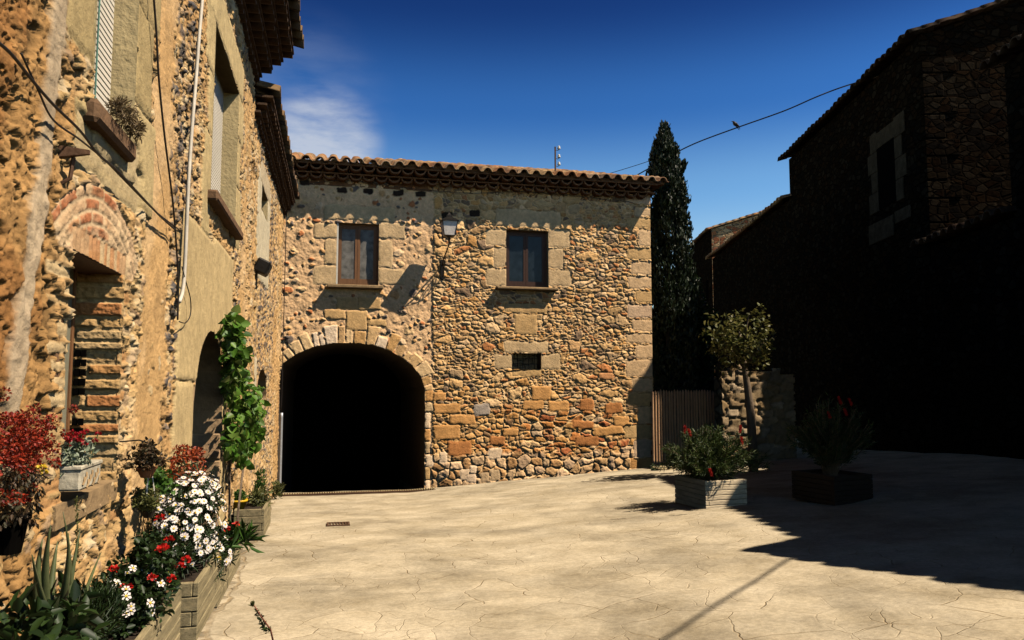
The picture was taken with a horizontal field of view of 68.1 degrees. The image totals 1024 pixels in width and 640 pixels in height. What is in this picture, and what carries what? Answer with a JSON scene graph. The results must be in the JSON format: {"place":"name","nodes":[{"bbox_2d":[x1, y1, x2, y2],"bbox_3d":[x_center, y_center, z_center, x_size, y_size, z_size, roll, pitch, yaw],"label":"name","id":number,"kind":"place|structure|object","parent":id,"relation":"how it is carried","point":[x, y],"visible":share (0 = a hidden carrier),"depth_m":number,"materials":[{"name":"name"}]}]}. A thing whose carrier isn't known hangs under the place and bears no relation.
{"place":"outdoors","nodes":[
{"label":"outdoors","id":0,"kind":"place"},
{"bbox_2d":[197,438,1023,639],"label":"ground","id":1,"kind":"structure","parent":0,"point":[923,546],"depth_m":9.02,"materials":[{"name":"beige concrete"}]},
{"bbox_2d":[0,570,110,639],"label":"broad leaf plant","id":2,"kind":"object","parent":1,"relation":"on","point":[53,620],"visible":0.98,"depth_m":3.33,"materials":[{"name":"green plant"}]},
{"bbox_2d":[32,495,100,614],"bbox_3d":[-2.209,1.256,3.828,0.129,0.697,1.420,1,-5,-15],"label":"aloe plant","id":3,"kind":"object","parent":1,"relation":"on","point":[44,584],"visible":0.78,"depth_m":3.56,"materials":[{"name":"green plant"}]},
{"bbox_2d":[104,586,181,639],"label":"timber planter","id":4,"kind":"object","parent":1,"relation":"on","point":[168,627],"visible":0.38,"depth_m":5.21,"materials":[{"name":"wood"}]},
{"bbox_2d":[55,575,133,639],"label":"trailing greens","id":5,"kind":"object","parent":4,"relation":"in","point":[112,598],"visible":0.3,"depth_m":4.29,"materials":[{"name":"green plant"}]},
{"bbox_2d":[89,554,182,639],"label":"white petunia","id":6,"kind":"object","parent":4,"relation":"in","point":[139,606],"visible":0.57,"depth_m":4.91,"materials":[{"name":"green plant"}]},
{"bbox_2d":[107,513,194,600],"bbox_3d":[-2.488,1.657,5.248,0.507,0.590,1.024,1,-5,-13],"label":"geranium","id":7,"kind":"object","parent":4,"relation":"in","point":[148,554],"visible":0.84,"depth_m":5.17,"materials":[{"name":"green plant"}]},
{"bbox_2d":[0,0,303,635],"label":"tall house","id":8,"kind":"structure","parent":1,"relation":"on","point":[104,339],"depth_m":5.71,"materials":[{"name":"stone"},{"name":"plaster"},{"name":"wood"}]},
{"bbox_2d":[0,385,79,555],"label":"red succulent","id":9,"kind":"object","parent":8,"relation":"on","point":[16,521],"visible":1,"depth_m":3.35,"materials":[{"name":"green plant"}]},
{"bbox_2d":[57,145,89,183],"bbox_3d":[-2.568,-0.897,4.402,0.200,0.229,0.062,1,-5,-13],"label":"iron bracket","id":10,"kind":"object","parent":8,"relation":"attached to","point":[72,153],"visible":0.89,"depth_m":4.40,"materials":[{"name":"brown metal"}]},
{"bbox_2d":[59,459,102,491],"bbox_3d":[-2.715,0.961,4.694,0.223,0.149,0.421,1,-5,-13],"label":"window box","id":11,"kind":"object","parent":8,"relation":"attached to","point":[77,477],"visible":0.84,"depth_m":4.53,"materials":[{"name":"stone"}]},
{"bbox_2d":[57,429,101,475],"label":"silver plant","id":12,"kind":"object","parent":11,"relation":"in","point":[73,453],"visible":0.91,"depth_m":4.61,"materials":[{"name":"green plant"}]},
{"bbox_2d":[0,42,176,230],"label":"cable","id":13,"kind":"object","parent":8,"relation":"attached to","point":[28,75],"visible":1,"depth_m":4.28,"materials":[{"name":"black rubber"}]},
{"bbox_2d":[20,53,178,229],"bbox_3d":[-2.801,-1.041,5.500,0.012,0.183,3.835,1,-5,-13],"label":"cable","id":14,"kind":"object","parent":8,"relation":"attached to","point":[51,117],"visible":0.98,"depth_m":4.23,"materials":[{"name":"black rubber"}]},
{"bbox_2d":[93,0,114,112],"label":"window","id":15,"kind":"structure","parent":8,"relation":"in","point":[105,9],"depth_m":5.64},
{"bbox_2d":[105,95,146,143],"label":"dry sill plant","id":16,"kind":"object","parent":8,"relation":"on","point":[127,114],"visible":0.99,"depth_m":5.26,"materials":[{"name":"brown plant"}]},
{"bbox_2d":[119,436,171,477],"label":"hanging plant","id":17,"kind":"object","parent":8,"relation":"hanging from","point":[147,453],"visible":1,"depth_m":5.67,"materials":[{"name":"brown plant"}]},
{"bbox_2d":[122,458,160,517],"bbox_3d":[-2.783,1.280,5.791,0.290,0.453,0.262,-3,-6,31],"label":"hanging plant","id":18,"kind":"object","parent":17,"relation":"hanging from","point":[146,504],"visible":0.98,"depth_m":5.74,"materials":[{"name":"green plant"}]},
{"bbox_2d":[153,0,178,319],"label":"cable","id":19,"kind":"object","parent":8,"relation":"attached to","point":[159,85],"visible":1,"depth_m":6.74,"materials":[{"name":"black rubber"}]},
{"bbox_2d":[161,443,206,500],"bbox_3d":[-3.196,1.484,7.416,0.340,0.535,0.937,1,-5,-13],"label":"rust red plant","id":20,"kind":"object","parent":8,"relation":"attached to","point":[189,453],"visible":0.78,"depth_m":7.44,"materials":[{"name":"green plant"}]},
{"bbox_2d":[179,0,203,303],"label":"conduit","id":21,"kind":"object","parent":8,"relation":"attached to","point":[182,291],"visible":0.95,"depth_m":7.84,"materials":[{"name":"white plastic"}]},
{"bbox_2d":[179,266,191,323],"bbox_3d":[-3.341,-0.233,7.760,0.012,0.560,0.600,1,-5,-13],"label":"wire","id":22,"kind":"object","parent":21,"relation":"attached to","point":[190,299],"visible":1,"depth_m":7.88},
{"bbox_2d":[211,71,223,193],"bbox_3d":[-4.265,-2.584,10.647,0.014,2.196,2.373,1,-5,-13],"label":"window","id":23,"kind":"structure","parent":8,"relation":"in","point":[218,91],"depth_m":11.35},
{"bbox_2d":[161,549,221,639],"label":"timber planter","id":24,"kind":"object","parent":1,"relation":"on","point":[201,592],"visible":0.38,"depth_m":6.21,"materials":[{"name":"wood"}]},
{"bbox_2d":[143,465,178,494],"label":"bright geranium leaves","id":25,"kind":"object","parent":24,"relation":"in","point":[161,479],"visible":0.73,"depth_m":6.14,"materials":[{"name":"green plant"}]},
{"bbox_2d":[141,459,232,578],"bbox_3d":[-2.876,1.809,6.746,0.718,1.130,1.370,1,-5,-13],"label":"daisy bush","id":26,"kind":"object","parent":24,"relation":"in","point":[190,509],"visible":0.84,"depth_m":6.49,"materials":[{"name":"white plant"}]},
{"bbox_2d":[193,527,240,607],"bbox_3d":[-3.307,2.690,8.251,0.460,0.526,1.848,1,-5,-13],"label":"timber planter","id":27,"kind":"object","parent":1,"relation":"on","point":[229,570],"visible":0.21,"depth_m":8.14,"materials":[{"name":"wood"}]},
{"bbox_2d":[192,525,240,581],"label":"daisies","id":28,"kind":"object","parent":27,"relation":"in","point":[224,560],"visible":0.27,"depth_m":7.23,"materials":[{"name":"white plant"}]},
{"bbox_2d":[217,521,242,555],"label":"geranium","id":29,"kind":"object","parent":27,"relation":"in","point":[228,528],"visible":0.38,"depth_m":7.64,"materials":[{"name":"green plant"}]},
{"bbox_2d":[211,517,269,552],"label":"grassy plant","id":30,"kind":"object","parent":27,"relation":"in","point":[244,534],"visible":0.6,"depth_m":7.71,"materials":[{"name":"green plant"}]},
{"bbox_2d":[214,304,270,525],"bbox_3d":[-3.974,1.646,11.192,0.778,3.587,3.653,1,-5,-13],"label":"climbing vine","id":31,"kind":"object","parent":1,"relation":"on","point":[239,445],"visible":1,"depth_m":10.43,"materials":[{"name":"green plant"}]},
{"bbox_2d":[234,497,270,537],"bbox_3d":[-4.385,3.371,12.831,0.470,0.526,1.358,1,-5,-13],"label":"timber planter","id":32,"kind":"object","parent":1,"relation":"on","point":[259,516],"visible":0.62,"depth_m":12.22,"materials":[{"name":"wood"}]},
{"bbox_2d":[232,489,249,511],"bbox_3d":[-4.499,2.964,12.459,0.394,0.342,0.324,1,-5,-13],"label":"yellow pot","id":33,"kind":"object","parent":32,"relation":"on","point":[243,500],"visible":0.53,"depth_m":12.39,"materials":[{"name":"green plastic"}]},
{"bbox_2d":[245,485,273,506],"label":"grey green plant","id":34,"kind":"object","parent":32,"relation":"in","point":[259,497],"visible":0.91,"depth_m":12.91,"materials":[{"name":"green plant"}]},
{"bbox_2d":[253,469,267,491],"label":"tall weed","id":35,"kind":"object","parent":32,"relation":"in","point":[258,473],"visible":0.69,"depth_m":13.33,"materials":[{"name":"green plant"}]},
{"bbox_2d":[249,600,273,639],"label":"paving sprig","id":36,"kind":"object","parent":1,"relation":"on","point":[257,613],"visible":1,"depth_m":6.04,"materials":[{"name":"green plant"}]},
{"bbox_2d":[243,80,299,499],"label":"house","id":37,"kind":"structure","parent":1,"relation":"on","point":[275,193],"depth_m":17.26,"materials":[{"name":"stone"}]},
{"bbox_2d":[254,257,271,276],"bbox_3d":[-4.954,-1.047,15.059,0.333,0.346,0.440,1,-5,-13],"label":"wall floodlight","id":38,"kind":"object","parent":37,"relation":"attached to","point":[262,267],"depth_m":14.86,"materials":[{"name":"metal"}]},
{"bbox_2d":[279,413,282,482],"bbox_3d":[-6.736,3.879,22.053,0.078,2.337,0.090,1,-5,-13],"label":"downpipe","id":39,"kind":"object","parent":37,"relation":"attached to","point":[280,446],"visible":0.78,"depth_m":22.03,"materials":[{"name":"grey metal"}]},
{"bbox_2d":[281,213,286,410],"bbox_3d":[-6.749,-0.264,22.412,0.023,5.900,0.031,1,-5,-13],"label":"wire","id":40,"kind":"object","parent":37,"relation":"attached to","point":[283,312],"visible":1,"depth_m":22.39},
{"bbox_2d":[272,480,285,498],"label":"white flowering weed","id":41,"kind":"object","parent":1,"relation":"on","point":[277,487],"visible":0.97,"depth_m":20.25,"materials":[{"name":"green plant"}]},
{"bbox_2d":[326,521,349,526],"bbox_3d":[-3.241,3.817,14.118,0.421,0.084,0.522,1,-5,-13],"label":"drain grate","id":42,"kind":"object","parent":1,"relation":"on","point":[346,523],"visible":0.76,"depth_m":14.13,"materials":[{"name":"metal"}]},
{"bbox_2d":[280,487,435,496],"bbox_3d":[-4.424,4.993,21.987,4.416,0.117,0.260,1,-5,-13],"label":"channel drain","id":43,"kind":"object","parent":1,"relation":"on","point":[353,492],"visible":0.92,"depth_m":21.90,"materials":[{"name":"metal"}]},
{"bbox_2d":[277,152,668,492],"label":"stone house","id":44,"kind":"structure","parent":1,"relation":"on","point":[515,343],"depth_m":24.10,"materials":[{"name":"brown stone"}]},
{"bbox_2d":[336,222,378,284],"bbox_3d":[-4.749,-2.002,23.288,2.265,2.497,0.315,1,-5,-13],"label":"window","id":45,"kind":"structure","parent":44,"relation":"in","point":[357,245],"depth_m":23.32,"materials":[{"name":"brown wood"}]},
{"bbox_2d":[439,211,458,278],"bbox_3d":[-1.970,-2.318,23.262,0.533,2.031,0.986,1,-5,-13],"label":"wall lamp","id":46,"kind":"object","parent":44,"relation":"attached to","point":[448,223],"visible":1,"depth_m":22.93,"materials":[{"name":"metal"}]},
{"bbox_2d":[308,180,628,201],"bbox_3d":[-1.144,-4.095,24.022,10.371,0.204,0.018,1,-5,-13],"label":"wire","id":47,"kind":"object","parent":44,"relation":"attached to","point":[462,192],"visible":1,"depth_m":23.87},
{"bbox_2d":[506,229,548,286],"bbox_3d":[0.432,-1.952,24.619,2.403,2.442,0.150,1,-5,-13],"label":"window","id":48,"kind":"structure","parent":44,"relation":"in","point":[526,252],"depth_m":24.58,"materials":[{"name":"brown wood"}]},
{"bbox_2d":[554,146,560,170],"bbox_3d":[1.516,-5.164,25.172,0.210,1.282,0.110,1,-5,-13],"label":"insulator pole","id":49,"kind":"object","parent":44,"relation":"on","point":[558,157],"visible":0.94,"depth_m":25.17,"materials":[{"name":"metal"}]},
{"bbox_2d":[651,466,672,470],"bbox_3d":[4.744,4.583,23.344,0.894,0.140,0.463,1,-5,-13],"label":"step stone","id":50,"kind":"object","parent":1,"relation":"on","point":[660,469],"visible":0.23,"depth_m":23.18,"materials":[{"name":"beige stone"}]},
{"bbox_2d":[645,119,703,460],"bbox_3d":[5.808,-0.859,27.709,2.506,12.902,2.542,1,-5,-13],"label":"cypress","id":51,"kind":"object","parent":1,"relation":"on","point":[672,367],"visible":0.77,"depth_m":27.02,"materials":[{"name":"green plant"}]},
{"bbox_2d":[652,276,721,432],"bbox_3d":[6.830,2.018,30.164,4.070,7.858,3.548,0,-5,4],"label":"cypress tree","id":52,"kind":"object","parent":1,"relation":"on","point":[705,374],"visible":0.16,"depth_m":29.34,"materials":[{"name":"green plant"}]},
{"bbox_2d":[675,474,746,508],"bbox_3d":[3.692,3.189,14.124,0.880,0.512,1.040,2,-5,-19],"label":"box planter","id":53,"kind":"object","parent":1,"relation":"on","point":[691,491],"visible":0.86,"depth_m":13.71,"materials":[{"name":"wood"}]},
{"bbox_2d":[648,424,774,480],"bbox_3d":[3.784,2.428,13.934,2.352,1.138,2.384,1,-5,-13],"label":"bottlebrush shrub","id":54,"kind":"object","parent":53,"relation":"in","point":[705,460],"visible":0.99,"depth_m":13.91,"materials":[{"name":"green plant"}]},
{"bbox_2d":[689,210,761,372],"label":"house","id":55,"kind":"structure","parent":1,"relation":"on","point":[707,240],"depth_m":57.71,"materials":[{"name":"stone"}]},
{"bbox_2d":[706,280,708,300],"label":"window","id":56,"kind":"structure","parent":55,"relation":"in","point":[706,280],"depth_m":58.29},
{"bbox_2d":[698,302,776,471],"bbox_3d":[6.116,1.825,20.578,2.041,4.624,2.055,-1,-5,12],"label":"tree","id":57,"kind":"object","parent":1,"relation":"on","point":[736,353],"visible":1,"depth_m":20.41,"materials":[{"name":"green plant"}]},
{"bbox_2d":[705,193,797,438],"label":"dark wing","id":58,"kind":"structure","parent":1,"relation":"on","point":[752,263],"depth_m":40.37,"materials":[{"name":"brown stone"}]},
{"bbox_2d":[714,364,796,461],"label":"garden wall","id":59,"kind":"structure","parent":1,"relation":"on","point":[773,393],"depth_m":23.78,"materials":[{"name":"beige stone"}]},
{"bbox_2d":[792,469,872,505],"bbox_3d":[5.704,2.968,13.518,0.900,0.492,1.000,2,-5,-23],"label":"box planter","id":60,"kind":"object","parent":1,"relation":"on","point":[842,487],"visible":0.87,"depth_m":13.16,"materials":[{"name":"wood"}]},
{"bbox_2d":[784,391,878,475],"bbox_3d":[5.677,2.026,13.540,1.570,1.510,1.441,-1,-5,7],"label":"bottlebrush shrub","id":61,"kind":"object","parent":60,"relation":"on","point":[831,448],"visible":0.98,"depth_m":13.37,"materials":[{"name":"green plant"}]},
{"bbox_2d":[777,0,1023,452],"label":"tall dark house","id":62,"kind":"structure","parent":1,"relation":"on","point":[899,153],"depth_m":25.20,"materials":[{"name":"stone"}]},
{"bbox_2d":[637,76,876,174],"bbox_3d":[9.924,-7.741,30.650,10.197,2.653,2.643,-4,-7,42],"label":"overhead line","id":63,"kind":"object","parent":62,"relation":"attached to","point":[761,119],"visible":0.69,"depth_m":30.87,"materials":[{"name":"black rubber"}]},
{"bbox_2d":[731,121,739,129],"bbox_3d":[9.260,-8.051,31.349,0.334,0.404,0.159,-2,-5,26],"label":"bird","id":64,"kind":"object","parent":63,"relation":"on","point":[735,124],"visible":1,"depth_m":31.31},
{"bbox_2d":[867,110,906,215],"bbox_3d":[12.688,-5.237,25.679,0.055,2.818,2.842,0,-5,3],"label":"window","id":65,"kind":"structure","parent":62,"relation":"in","point":[887,163],"depth_m":25.57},
{"bbox_2d":[910,206,1023,458],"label":"link house","id":66,"kind":"structure","parent":1,"relation":"on","point":[978,366],"depth_m":20.19,"materials":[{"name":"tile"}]},
{"bbox_2d":[978,30,1023,404],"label":"dark wing","id":67,"kind":"structure","parent":1,"relation":"on","point":[1011,53],"depth_m":18.36,"materials":[{"name":"black stone"}]},
{"bbox_2d":[260,0,994,306],"label":"sky","id":68,"kind":"structure","parent":0,"point":[485,82],"materials":[{"name":"blue"}]},
{"bbox_2d":[650,389,714,464],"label":"garden gate","id":69,"kind":"structure","parent":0,"point":[690,402],"depth_m":24.78,"materials":[{"name":"brown wood"}]}
]}

